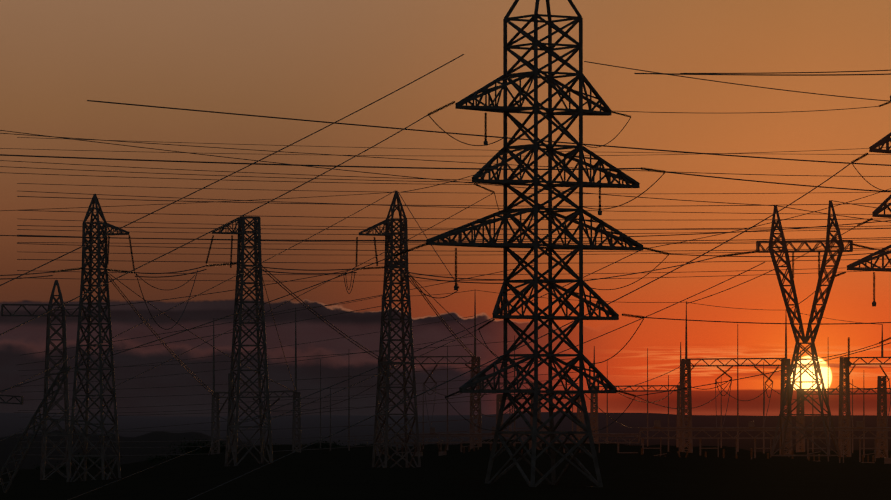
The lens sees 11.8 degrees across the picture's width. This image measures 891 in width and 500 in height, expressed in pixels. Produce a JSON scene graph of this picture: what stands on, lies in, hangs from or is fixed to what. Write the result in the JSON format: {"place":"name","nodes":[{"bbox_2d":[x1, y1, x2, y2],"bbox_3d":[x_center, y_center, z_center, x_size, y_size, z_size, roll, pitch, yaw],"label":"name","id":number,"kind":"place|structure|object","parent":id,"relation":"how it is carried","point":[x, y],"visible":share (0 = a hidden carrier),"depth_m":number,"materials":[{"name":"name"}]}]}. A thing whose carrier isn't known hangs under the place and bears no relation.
{"place":"outdoors","nodes":[
{"label":"outdoors","id":0,"kind":"place"},
{"bbox_2d":[34,437,382,469],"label":"scrub","id":1,"kind":"object","parent":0,"point":[202,450],"visible":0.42,"depth_m":1072.89,"materials":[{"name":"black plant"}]},
{"bbox_2d":[0,412,890,499],"bbox_3d":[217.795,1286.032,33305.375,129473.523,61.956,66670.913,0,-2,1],"label":"ground","id":2,"kind":"structure","parent":0,"point":[454,473],"depth_m":684.57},
{"bbox_2d":[1,280,96,479],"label":"pylon","id":3,"kind":"object","parent":2,"relation":"on","point":[65,396],"visible":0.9,"depth_m":819.18,"materials":[{"name":"metal"}]},
{"bbox_2d":[0,363,114,492],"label":"leaning mast","id":4,"kind":"object","parent":2,"relation":"on","point":[32,422],"visible":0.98,"depth_m":518.30,"materials":[{"name":"metal"}]},
{"bbox_2d":[67,194,129,481],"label":"pylon","id":5,"kind":"object","parent":2,"relation":"on","point":[98,248],"visible":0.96,"depth_m":669.30,"materials":[{"name":"metal"}]},
{"bbox_2d":[212,216,272,465],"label":"pylon","id":6,"kind":"object","parent":2,"relation":"on","point":[255,246],"visible":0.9,"depth_m":718.63,"materials":[{"name":"metal"}]},
{"bbox_2d":[211,307,300,454],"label":"gantry","id":7,"kind":"object","parent":2,"relation":"on","point":[295,395],"visible":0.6,"depth_m":968.59,"materials":[{"name":"metal"}]},
{"bbox_2d":[359,191,420,467],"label":"pylon","id":8,"kind":"object","parent":2,"relation":"on","point":[389,233],"visible":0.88,"depth_m":618.43,"materials":[{"name":"metal"}]},
{"bbox_2d":[402,442,499,455],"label":"apparatus","id":9,"kind":"object","parent":2,"relation":"on","point":[440,453],"visible":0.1,"depth_m":792.66,"materials":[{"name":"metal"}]},
{"bbox_2d":[376,297,541,455],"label":"gantry","id":10,"kind":"object","parent":2,"relation":"on","point":[473,361],"visible":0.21,"depth_m":867.86,"materials":[{"name":"metal"}]},
{"bbox_2d":[355,438,641,446],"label":"fence","id":11,"kind":"object","parent":2,"relation":"on","point":[498,438],"visible":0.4,"depth_m":1085.04,"materials":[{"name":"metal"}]},
{"bbox_2d":[393,426,639,454],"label":"busbar","id":12,"kind":"object","parent":2,"relation":"on","point":[432,434],"visible":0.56,"depth_m":817.36,"materials":[{"name":"metal"}]},
{"bbox_2d":[426,0,642,486],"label":"pylon","id":13,"kind":"object","parent":2,"relation":"on","point":[548,114],"visible":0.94,"depth_m":442.98,"materials":[{"name":"metal"}]},
{"bbox_2d":[0,54,890,499],"bbox_3d":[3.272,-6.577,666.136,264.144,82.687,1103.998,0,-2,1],"label":"conductors","id":14,"kind":"object","parent":13,"relation":"attached to","point":[666,242],"visible":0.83,"depth_m":649.02,"materials":[{"name":"silver metal"}]},
{"bbox_2d":[53,101,890,461],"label":"insulator strings","id":15,"kind":"object","parent":13,"relation":"hanging from","point":[493,319],"visible":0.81,"depth_m":668.81,"materials":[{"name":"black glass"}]},
{"bbox_2d":[454,140,875,366],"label":"line fittings","id":16,"kind":"object","parent":15,"relation":"attached to","point":[600,213],"visible":0.92,"depth_m":442.90,"materials":[{"name":"metal"}]},
{"bbox_2d":[496,393,583,441],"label":"gantry","id":17,"kind":"object","parent":2,"relation":"on","point":[498,404],"visible":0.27,"depth_m":1092.60,"materials":[{"name":"metal"}]},
{"bbox_2d":[264,324,864,457],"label":"lightning masts","id":18,"kind":"object","parent":2,"relation":"on","point":[607,408],"visible":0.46,"depth_m":966.92,"materials":[{"name":"metal"}]},
{"bbox_2d":[590,342,684,446],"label":"gantry","id":19,"kind":"object","parent":2,"relation":"on","point":[593,408],"visible":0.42,"depth_m":1067.16,"materials":[{"name":"metal"}]},
{"bbox_2d":[680,301,792,454],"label":"gantry","id":20,"kind":"object","parent":2,"relation":"on","point":[785,361],"visible":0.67,"depth_m":916.99,"materials":[{"name":"metal"}]},
{"bbox_2d":[639,420,890,462],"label":"busbar","id":21,"kind":"object","parent":2,"relation":"on","point":[750,427],"visible":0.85,"depth_m":841.60,"materials":[{"name":"metal"}]},
{"bbox_2d":[654,451,890,463],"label":"apparatus","id":22,"kind":"object","parent":2,"relation":"on","point":[887,460],"visible":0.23,"depth_m":816.73,"materials":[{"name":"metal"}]},
{"bbox_2d":[756,200,852,455],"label":"wineglass pylon","id":23,"kind":"object","parent":2,"relation":"on","point":[840,250],"visible":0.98,"depth_m":680.20,"materials":[{"name":"metal"}]},
{"bbox_2d":[796,350,890,451],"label":"gantry","id":24,"kind":"object","parent":2,"relation":"on","point":[802,422],"visible":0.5,"depth_m":1066.45,"materials":[{"name":"metal"}]},
{"bbox_2d":[838,324,890,457],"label":"gantry","id":25,"kind":"object","parent":2,"relation":"on","point":[880,410],"visible":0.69,"depth_m":941.53,"materials":[{"name":"metal"}]},
{"bbox_2d":[847,95,890,271],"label":"pylon","id":26,"kind":"object","parent":2,"relation":"on","point":[886,139],"visible":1,"depth_m":650.34,"materials":[{"name":"metal"}]},
{"bbox_2d":[0,0,890,416],"label":"sky","id":27,"kind":"structure","parent":0,"point":[316,60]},
{"bbox_2d":[476,383,532,389],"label":"gantry link","id":28,"kind":"object","parent":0,"point":[502,386],"visible":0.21,"depth_m":867.14,"materials":[{"name":"grey metal"}]}
]}

